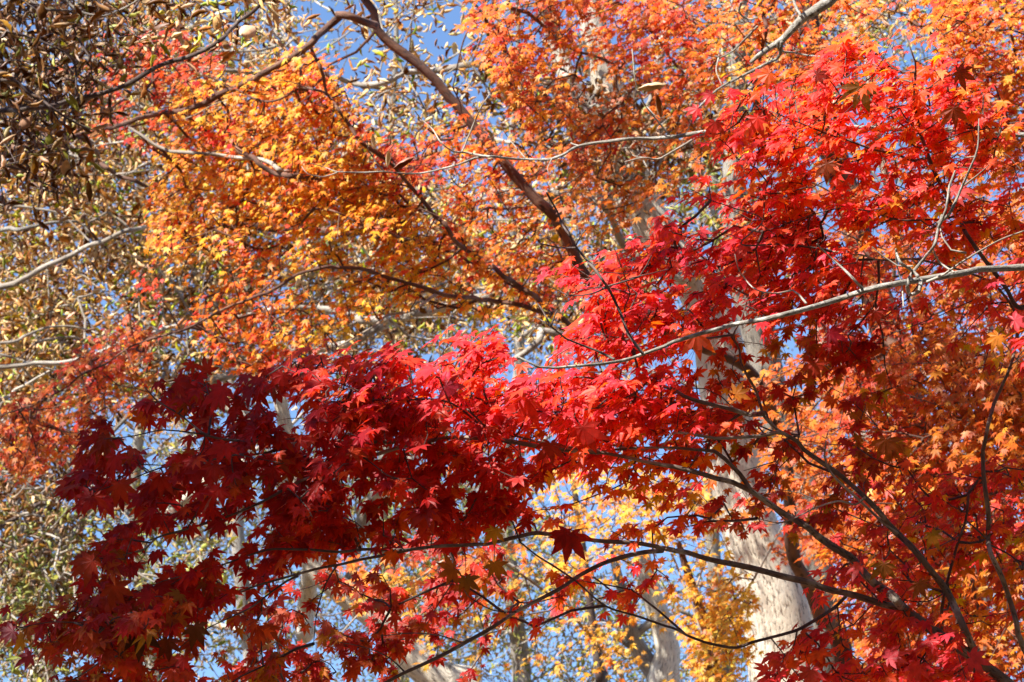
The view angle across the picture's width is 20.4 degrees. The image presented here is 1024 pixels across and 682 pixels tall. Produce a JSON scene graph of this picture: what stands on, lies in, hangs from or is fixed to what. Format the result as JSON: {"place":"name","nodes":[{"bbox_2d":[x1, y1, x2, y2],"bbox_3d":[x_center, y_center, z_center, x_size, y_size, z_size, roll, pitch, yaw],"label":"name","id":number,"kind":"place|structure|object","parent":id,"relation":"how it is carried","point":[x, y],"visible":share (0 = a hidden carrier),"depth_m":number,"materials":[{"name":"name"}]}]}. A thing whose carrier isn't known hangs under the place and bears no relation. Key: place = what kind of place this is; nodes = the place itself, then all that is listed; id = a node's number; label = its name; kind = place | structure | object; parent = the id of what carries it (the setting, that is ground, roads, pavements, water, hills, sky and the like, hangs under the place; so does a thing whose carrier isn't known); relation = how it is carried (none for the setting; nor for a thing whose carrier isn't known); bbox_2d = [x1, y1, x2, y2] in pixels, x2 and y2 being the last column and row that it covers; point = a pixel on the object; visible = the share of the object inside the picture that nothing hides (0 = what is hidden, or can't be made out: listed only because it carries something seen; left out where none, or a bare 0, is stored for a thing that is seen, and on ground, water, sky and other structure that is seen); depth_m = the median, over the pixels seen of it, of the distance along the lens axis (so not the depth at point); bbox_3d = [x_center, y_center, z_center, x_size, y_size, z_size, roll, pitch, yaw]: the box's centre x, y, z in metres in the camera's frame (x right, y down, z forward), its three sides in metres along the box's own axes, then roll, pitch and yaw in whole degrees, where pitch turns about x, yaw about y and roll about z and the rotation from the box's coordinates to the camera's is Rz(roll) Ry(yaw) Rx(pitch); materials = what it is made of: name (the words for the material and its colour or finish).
{"place":"outdoors","nodes":[
{"label":"outdoors","id":0,"kind":"place"},
{"bbox_2d":[0,0,1023,681],"label":"sky","id":1,"kind":"structure","parent":0,"point":[453,17],"materials":[{"name":"blue"}]},
{"bbox_2d":[449,0,1023,681],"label":"tree","id":2,"kind":"object","parent":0,"point":[709,564],"visible":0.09,"depth_m":38.28,"materials":[{"name":"orange plant"}]},
{"bbox_2d":[644,0,1003,672],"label":"tree","id":3,"kind":"object","parent":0,"point":[752,335],"visible":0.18,"depth_m":23.91,"materials":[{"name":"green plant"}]},
{"bbox_2d":[817,264,902,664],"bbox_3d":[2.437,4.795,18.826,0.628,10.748,2.777,0,-25,0],"label":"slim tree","id":4,"kind":"object","parent":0,"point":[893,274],"visible":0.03,"depth_m":19.97,"materials":[{"name":"grey plant"}]},
{"bbox_2d":[822,1,1023,671],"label":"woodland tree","id":5,"kind":"object","parent":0,"point":[978,183],"visible":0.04,"depth_m":33.00,"materials":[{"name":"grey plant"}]},
{"bbox_2d":[863,0,1021,542],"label":"tree trunk","id":6,"kind":"object","parent":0,"point":[867,24],"visible":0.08,"depth_m":14.59,"materials":[{"name":"grey plant"}]},
{"bbox_3d":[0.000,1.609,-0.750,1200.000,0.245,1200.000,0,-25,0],"label":"ground","id":7,"kind":"structure","parent":0,"visible":0},
{"bbox_2d":[28,498,70,681],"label":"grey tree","id":8,"kind":"object","parent":7,"relation":"on","point":[31,671],"visible":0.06,"depth_m":27.93,"materials":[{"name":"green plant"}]},
{"bbox_2d":[0,372,266,681],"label":"crooked tree","id":9,"kind":"object","parent":7,"relation":"on","point":[26,572],"visible":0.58,"depth_m":23.27,"materials":[{"name":"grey plant"}]},
{"bbox_2d":[0,0,319,248],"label":"brown leaf tree","id":10,"kind":"object","parent":7,"relation":"on","point":[23,107],"visible":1,"depth_m":12.93,"materials":[{"name":"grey plant"}]},
{"bbox_2d":[0,0,381,681],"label":"woodland tree","id":11,"kind":"object","parent":7,"relation":"on","point":[138,442],"visible":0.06,"depth_m":39.20,"materials":[{"name":"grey plant"}]},
{"bbox_2d":[0,0,465,681],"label":"woodland tree","id":12,"kind":"object","parent":7,"relation":"on","point":[240,538],"visible":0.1,"depth_m":35.05,"materials":[{"name":"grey plant"}]},
{"bbox_2d":[0,0,560,515],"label":"brown leaf tree","id":13,"kind":"object","parent":7,"relation":"on","point":[32,342],"visible":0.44,"depth_m":25.21,"materials":[{"name":"grey plant"}]},
{"bbox_2d":[103,293,490,681],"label":"leaning tree","id":14,"kind":"object","parent":7,"relation":"on","point":[450,672],"visible":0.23,"depth_m":24.93,"materials":[{"name":"grey plant"}]},
{"bbox_2d":[11,0,615,681],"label":"woodland tree","id":15,"kind":"object","parent":7,"relation":"on","point":[391,96],"visible":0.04,"depth_m":39.41,"materials":[{"name":"grey plant"}]},
{"bbox_2d":[0,0,852,669],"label":"orange maple","id":16,"kind":"object","parent":7,"relation":"on","point":[368,202],"visible":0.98,"depth_m":16.18,"materials":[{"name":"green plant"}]},
{"bbox_2d":[212,0,803,681],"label":"woodland tree","id":17,"kind":"object","parent":7,"relation":"on","point":[520,650],"visible":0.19,"depth_m":36.00,"materials":[{"name":"yellow plant"}]},
{"bbox_2d":[0,29,1023,681],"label":"red maple","id":18,"kind":"object","parent":7,"relation":"on","point":[116,625],"visible":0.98,"depth_m":6.59,"materials":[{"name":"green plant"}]},
{"bbox_2d":[326,0,823,681],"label":"pale tree","id":19,"kind":"object","parent":7,"relation":"on","point":[784,604],"visible":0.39,"depth_m":20.82,"materials":[{"name":"orange plant"}]},
{"bbox_2d":[570,472,607,681],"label":"dark trunk tree","id":20,"kind":"object","parent":7,"relation":"on","point":[601,676],"visible":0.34,"depth_m":29.96,"materials":[{"name":"brown plant"}]},
{"bbox_2d":[334,407,951,681],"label":"yellow maple","id":21,"kind":"object","parent":7,"relation":"on","point":[709,669],"visible":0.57,"depth_m":18.42,"materials":[{"name":"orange plant"}]},
{"bbox_2d":[610,551,686,681],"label":"forked tree","id":22,"kind":"object","parent":7,"relation":"on","point":[663,662],"visible":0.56,"depth_m":26.92,"materials":[{"name":"grey plant"}]},
{"bbox_2d":[301,49,1023,187],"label":"tree branch","id":23,"kind":"object","parent":7,"relation":"on","point":[648,87],"visible":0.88,"depth_m":8.96,"materials":[{"name":"grey plant"}]},
{"bbox_2d":[454,0,1005,681],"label":"orange maple","id":24,"kind":"object","parent":7,"relation":"on","point":[650,18],"visible":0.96,"depth_m":15.05,"materials":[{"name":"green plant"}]},
{"bbox_2d":[698,0,836,107],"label":"tree branch","id":25,"kind":"object","parent":7,"relation":"on","point":[819,7],"visible":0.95,"depth_m":10.58,"materials":[{"name":"grey plant"}]},
{"bbox_2d":[518,118,1023,368],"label":"tree branch","id":26,"kind":"object","parent":7,"relation":"on","point":[948,274],"visible":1,"depth_m":6.09,"materials":[{"name":"grey plant"}]},
{"bbox_2d":[700,0,1023,196],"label":"orange maple","id":27,"kind":"object","parent":7,"relation":"on","point":[953,13],"visible":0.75,"depth_m":13.79,"materials":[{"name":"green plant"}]},
{"bbox_2d":[716,169,1023,681],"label":"orange maple","id":28,"kind":"object","parent":7,"relation":"on","point":[954,423],"visible":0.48,"depth_m":12.57,"materials":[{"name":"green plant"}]}
]}

